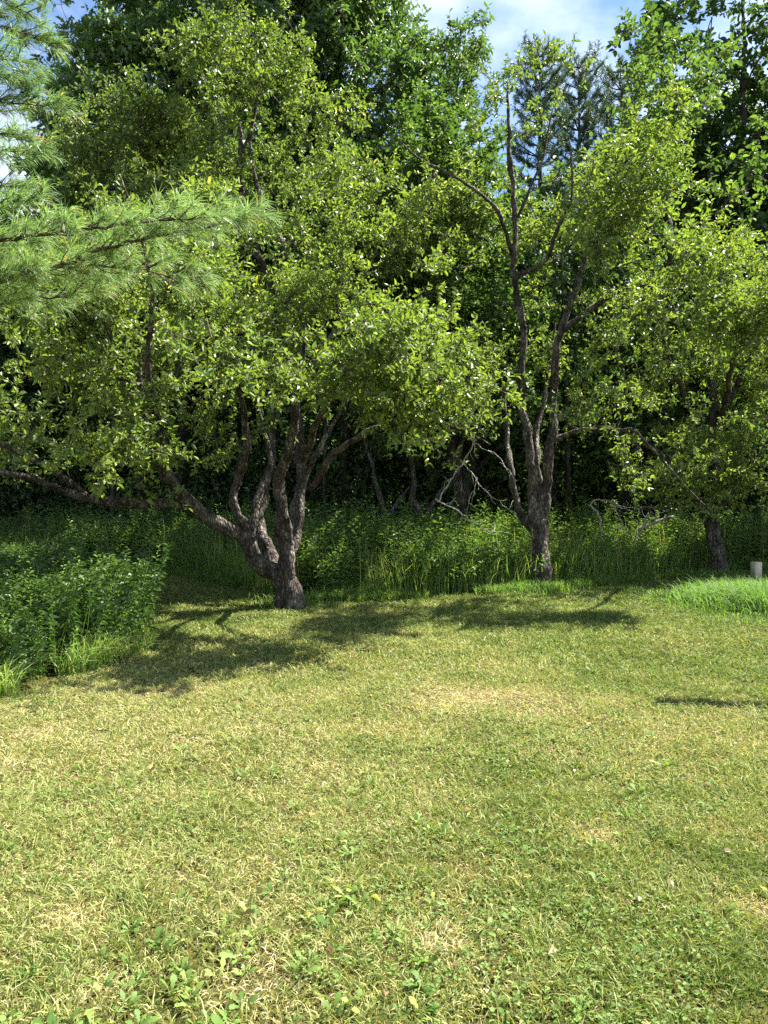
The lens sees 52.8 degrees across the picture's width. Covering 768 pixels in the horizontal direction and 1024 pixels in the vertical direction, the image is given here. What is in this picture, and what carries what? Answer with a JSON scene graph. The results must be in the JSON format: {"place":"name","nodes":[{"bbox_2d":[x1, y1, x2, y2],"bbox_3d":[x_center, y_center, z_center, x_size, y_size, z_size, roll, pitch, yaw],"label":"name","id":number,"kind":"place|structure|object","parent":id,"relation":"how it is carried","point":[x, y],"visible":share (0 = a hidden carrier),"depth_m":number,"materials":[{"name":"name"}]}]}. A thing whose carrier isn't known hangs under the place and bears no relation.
{"place":"outdoors","nodes":[
{"label":"outdoors","id":0,"kind":"place"},
{"bbox_2d":[0,502,767,1023],"bbox_3d":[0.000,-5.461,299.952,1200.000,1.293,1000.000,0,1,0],"label":"ground","id":1,"kind":"structure","parent":0,"point":[250,982],"depth_m":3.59,"materials":[{"name":"green plant"}]},
{"bbox_2d":[0,176,158,519],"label":"woodland tree","id":2,"kind":"object","parent":1,"relation":"on","point":[29,387],"visible":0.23,"depth_m":19.45,"materials":[{"name":"green plant"}]},
{"bbox_2d":[0,524,173,686],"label":"willowy weeds","id":3,"kind":"object","parent":1,"relation":"on","point":[50,599],"visible":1,"depth_m":7.59,"materials":[{"name":"green plant"}]},
{"bbox_2d":[0,609,193,698],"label":"border grass","id":4,"kind":"structure","parent":1,"relation":"on","point":[95,657],"depth_m":7.16,"materials":[{"name":"green plant"}]},
{"bbox_2d":[0,138,211,512],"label":"woodland tree","id":5,"kind":"object","parent":1,"relation":"on","point":[79,203],"visible":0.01,"depth_m":22.23,"materials":[{"name":"green plant"}]},
{"bbox_2d":[78,280,152,522],"bbox_3d":[-6.456,-3.137,17.843,1.382,8.940,2.404,-1,2,-40],"label":"bare trunk","id":6,"kind":"object","parent":1,"relation":"on","point":[113,491],"visible":0.12,"depth_m":17.93,"materials":[{"name":"brown plant"}]},
{"bbox_2d":[128,295,147,521],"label":"bare trunk","id":7,"kind":"object","parent":1,"relation":"on","point":[141,478],"visible":0.13,"depth_m":18.92,"materials":[{"name":"brown plant"}]},
{"bbox_2d":[0,0,287,325],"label":"pine tree","id":8,"kind":"object","parent":1,"relation":"on","point":[33,267],"visible":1,"depth_m":5.27,"materials":[{"name":"green plant"}]},
{"bbox_2d":[106,279,228,495],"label":"woodland tree","id":9,"kind":"object","parent":1,"relation":"on","point":[193,391],"visible":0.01,"depth_m":25.69,"materials":[{"name":"green plant"}]},
{"bbox_2d":[0,0,361,519],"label":"oak tree","id":10,"kind":"object","parent":1,"relation":"on","point":[118,41],"visible":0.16,"depth_m":18.46,"materials":[{"name":"green plant"}]},
{"bbox_2d":[208,299,241,513],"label":"bare trunk","id":11,"kind":"object","parent":1,"relation":"on","point":[215,494],"visible":0.18,"depth_m":19.93,"materials":[{"name":"brown plant"}]},
{"bbox_2d":[48,0,449,525],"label":"wild apple tree","id":12,"kind":"object","parent":1,"relation":"on","point":[207,37],"visible":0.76,"depth_m":13.48,"materials":[{"name":"green plant"}]},
{"bbox_2d":[0,131,526,610],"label":"apple tree","id":13,"kind":"object","parent":1,"relation":"on","point":[366,371],"visible":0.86,"depth_m":9.30,"materials":[{"name":"green plant"}]},
{"bbox_2d":[163,241,365,518],"bbox_3d":[-3.346,-3.371,22.449,6.077,9.156,5.307,-1,2,-38],"label":"woodland tree","id":14,"kind":"object","parent":1,"relation":"on","point":[250,408],"visible":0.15,"depth_m":21.52,"materials":[{"name":"green plant"}]},
{"bbox_2d":[187,200,379,517],"bbox_3d":[-3.318,-5.693,26.032,9.171,13.589,7.659,0,1,0],"label":"woodland tree","id":15,"kind":"object","parent":1,"relation":"on","point":[333,411],"visible":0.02,"depth_m":25.00,"materials":[{"name":"green plant"}]},
{"bbox_2d":[304,224,332,523],"bbox_3d":[-1.500,-2.890,18.168,1.620,8.424,2.138,0,1,0],"label":"bare trunk","id":16,"kind":"object","parent":1,"relation":"on","point":[325,474],"visible":0.2,"depth_m":17.94,"materials":[{"name":"brown plant"}]},
{"bbox_2d":[316,298,355,515],"bbox_3d":[-1.085,-2.810,19.472,2.191,8.192,1.450,-1,2,-42],"label":"bare trunk","id":17,"kind":"object","parent":1,"relation":"on","point":[346,466],"visible":0.23,"depth_m":19.42,"materials":[{"name":"brown plant"}]},
{"bbox_2d":[211,0,499,508],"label":"oak tree","id":18,"kind":"object","parent":1,"relation":"on","point":[375,28],"visible":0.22,"depth_m":20.14,"materials":[{"name":"green plant"}]},
{"bbox_2d":[323,387,412,520],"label":"young tree","id":19,"kind":"object","parent":1,"relation":"on","point":[379,495],"visible":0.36,"depth_m":15.45,"materials":[{"name":"green plant"}]},
{"bbox_2d":[352,412,410,517],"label":"woodland tree","id":20,"kind":"object","parent":1,"relation":"on","point":[379,480],"depth_m":30.68,"materials":[{"name":"green plant"}]},
{"bbox_2d":[0,614,767,1023],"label":"lawn weeds","id":21,"kind":"object","parent":1,"relation":"on","point":[216,1018],"visible":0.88,"depth_m":2.93,"materials":[{"name":"green plant"}]},
{"bbox_2d":[0,376,767,550],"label":"undergrowth","id":22,"kind":"object","parent":1,"relation":"on","point":[398,486],"visible":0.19,"depth_m":19.52,"materials":[{"name":"green plant"}]},
{"bbox_2d":[0,459,767,595],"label":"meadow plants","id":23,"kind":"object","parent":1,"relation":"on","point":[372,528],"visible":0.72,"depth_m":14.98,"materials":[{"name":"green plant"}]},
{"bbox_2d":[0,584,767,998],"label":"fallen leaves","id":24,"kind":"object","parent":1,"relation":"on","point":[328,948],"visible":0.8,"depth_m":4.20,"materials":[{"name":"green plant"}]},
{"bbox_2d":[351,387,473,525],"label":"young tree","id":25,"kind":"object","parent":1,"relation":"on","point":[416,505],"visible":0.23,"depth_m":15.95,"materials":[{"name":"green plant"}]},
{"bbox_2d":[271,72,570,529],"bbox_3d":[0.614,-3.932,16.285,6.244,10.586,4.967,0,1,0],"label":"maple tree","id":26,"kind":"object","parent":1,"relation":"on","point":[440,140],"visible":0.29,"depth_m":15.15,"materials":[{"name":"green plant"}]},
{"bbox_2d":[329,403,513,514],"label":"woodland tree","id":27,"kind":"object","parent":1,"relation":"on","point":[418,471],"visible":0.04,"depth_m":24.62,"materials":[{"name":"green plant"}]},
{"bbox_2d":[126,241,766,512],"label":"distant wood","id":28,"kind":"object","parent":1,"relation":"on","point":[547,396],"depth_m":37.50,"materials":[{"name":"green plant"}]},
{"bbox_2d":[333,191,584,517],"bbox_3d":[1.403,-3.078,18.294,6.268,8.828,5.819,0,1,0],"label":"ash tree","id":29,"kind":"object","parent":1,"relation":"on","point":[475,468],"visible":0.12,"depth_m":18.18,"materials":[{"name":"green plant"}]},
{"bbox_2d":[417,1,535,506],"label":"cherry tree","id":30,"kind":"object","parent":1,"relation":"on","point":[476,51],"visible":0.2,"depth_m":18.91,"materials":[{"name":"green plant"}]},
{"bbox_2d":[497,269,513,514],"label":"bare trunk","id":31,"kind":"object","parent":1,"relation":"on","point":[502,484],"visible":0.1,"depth_m":19.91,"materials":[{"name":"brown plant"}]},
{"bbox_2d":[427,150,638,515],"bbox_3d":[2.856,-4.213,22.018,7.706,10.843,6.879,1,1,35],"label":"ash tree","id":32,"kind":"object","parent":1,"relation":"on","point":[538,256],"visible":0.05,"depth_m":20.90,"materials":[{"name":"green plant"}]},
{"bbox_2d":[499,29,587,304],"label":"pine tree","id":33,"kind":"object","parent":1,"relation":"on","point":[547,87],"visible":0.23,"depth_m":29.41,"materials":[{"name":"green plant"}]},
{"bbox_2d":[533,257,588,516],"bbox_3d":[3.988,-2.503,18.843,1.978,7.574,1.817,0,1,0],"label":"bare trunk","id":34,"kind":"object","parent":1,"relation":"on","point":[554,476],"visible":0.27,"depth_m":18.92,"materials":[{"name":"brown plant"}]},
{"bbox_2d":[511,299,627,511],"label":"woodland tree","id":35,"kind":"object","parent":1,"relation":"on","point":[570,382],"visible":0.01,"depth_m":25.94,"materials":[{"name":"green plant"}]},
{"bbox_2d":[378,29,763,583],"bbox_3d":[2.912,-3.104,12.850,6.233,9.182,4.807,1,2,39],"label":"apple tree","id":36,"kind":"object","parent":1,"relation":"on","point":[597,217],"visible":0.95,"depth_m":12.26,"materials":[{"name":"green plant"}]},
{"bbox_2d":[547,236,602,518],"bbox_3d":[4.478,-2.978,18.423,1.850,8.534,1.041,0,1,16],"label":"bare trunk","id":37,"kind":"object","parent":1,"relation":"on","point":[568,458],"visible":0.45,"depth_m":18.53,"materials":[{"name":"brown plant"}]},
{"bbox_2d":[532,39,621,393],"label":"pine tree","id":38,"kind":"object","parent":1,"relation":"on","point":[589,107],"visible":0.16,"depth_m":31.24,"materials":[{"name":"green plant"}]},
{"bbox_2d":[559,280,611,507],"bbox_3d":[5.097,-2.612,19.880,1.511,7.763,1.392,-1,1,-22],"label":"bare trunk","id":39,"kind":"object","parent":1,"relation":"on","point":[583,392],"visible":0.19,"depth_m":19.91,"materials":[{"name":"brown plant"}]},
{"bbox_2d":[581,52,657,500],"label":"pine tree","id":40,"kind":"object","parent":1,"relation":"on","point":[613,96],"visible":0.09,"depth_m":32.39,"materials":[{"name":"green plant"}]},
{"bbox_2d":[587,499,674,557],"bbox_3d":[4.828,0.535,14.992,1.728,1.626,0.529,0,1,0],"label":"dead branch","id":41,"kind":"object","parent":1,"relation":"on","point":[598,516],"visible":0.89,"depth_m":14.99,"materials":[{"name":"grey wood"}]},
{"bbox_2d":[525,229,750,531],"bbox_3d":[6.513,-3.673,19.717,6.092,9.853,6.023,0,1,0],"label":"ash tree","id":42,"kind":"object","parent":1,"relation":"on","point":[617,369],"visible":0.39,"depth_m":18.96,"materials":[{"name":"green plant"}]},
{"bbox_2d":[623,262,653,520],"bbox_3d":[6.624,-2.536,19.580,1.801,7.620,2.092,0,1,0],"label":"bare trunk","id":43,"kind":"object","parent":1,"relation":"on","point":[646,508],"visible":0.15,"depth_m":19.44,"materials":[{"name":"brown plant"}]},
{"bbox_2d":[536,6,767,525],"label":"maple tree","id":44,"kind":"object","parent":1,"relation":"on","point":[646,66],"visible":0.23,"depth_m":17.82,"materials":[{"name":"green plant"}]},
{"bbox_2d":[634,505,674,544],"bbox_3d":[5.508,0.539,15.980,0.936,1.576,0.384,0,1,19],"label":"dead branch","id":45,"kind":"object","parent":1,"relation":"on","point":[640,528],"visible":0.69,"depth_m":15.99,"materials":[{"name":"grey wood"}]},
{"bbox_2d":[571,170,767,517],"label":"woodland tree","id":46,"kind":"object","parent":1,"relation":"on","point":[647,380],"visible":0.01,"depth_m":24.28,"materials":[{"name":"green plant"}]},
{"bbox_2d":[590,259,761,509],"bbox_3d":[11.473,-6.043,30.823,8.107,13.988,9.285,1,2,44],"label":"woodland tree","id":47,"kind":"object","parent":1,"relation":"on","point":[606,367],"visible":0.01,"depth_m":28.63,"materials":[{"name":"green plant"}]},
{"bbox_2d":[588,0,767,506],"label":"maple tree","id":48,"kind":"object","parent":1,"relation":"on","point":[740,102],"visible":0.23,"depth_m":23.30,"materials":[{"name":"green plant"}]},
{"bbox_2d":[595,219,767,573],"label":"apple tree","id":49,"kind":"object","parent":1,"relation":"on","point":[743,323],"visible":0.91,"depth_m":14.49,"materials":[{"name":"green plant"}]},
{"bbox_2d":[603,572,767,639],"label":"tall grass","id":50,"kind":"structure","parent":1,"relation":"on","point":[744,596],"depth_m":10.91,"materials":[{"name":"green plant"}]},
{"bbox_2d":[716,280,760,517],"bbox_3d":[8.708,-2.744,19.842,1.904,8.064,1.856,1,2,37],"label":"bare trunk","id":51,"kind":"object","parent":1,"relation":"on","point":[733,498],"visible":0.07,"depth_m":19.92,"materials":[{"name":"brown plant"}]},
{"bbox_2d":[750,562,761,577],"bbox_3d":[7.231,1.169,15.029,0.160,0.400,0.150,0,1,-17],"label":"wooden post","id":52,"kind":"object","parent":1,"relation":"on","point":[757,568],"visible":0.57,"depth_m":14.96,"materials":[{"name":"grey wood"}]},
{"bbox_2d":[0,519,767,608],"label":"meadow grass","id":53,"kind":"structure","parent":0,"point":[234,575],"depth_m":13.37,"materials":[{"name":"green plant"}]},
{"bbox_2d":[0,0,767,283],"label":"sky","id":54,"kind":"structure","parent":0,"point":[592,20],"materials":[{"name":"blue"}]}
]}

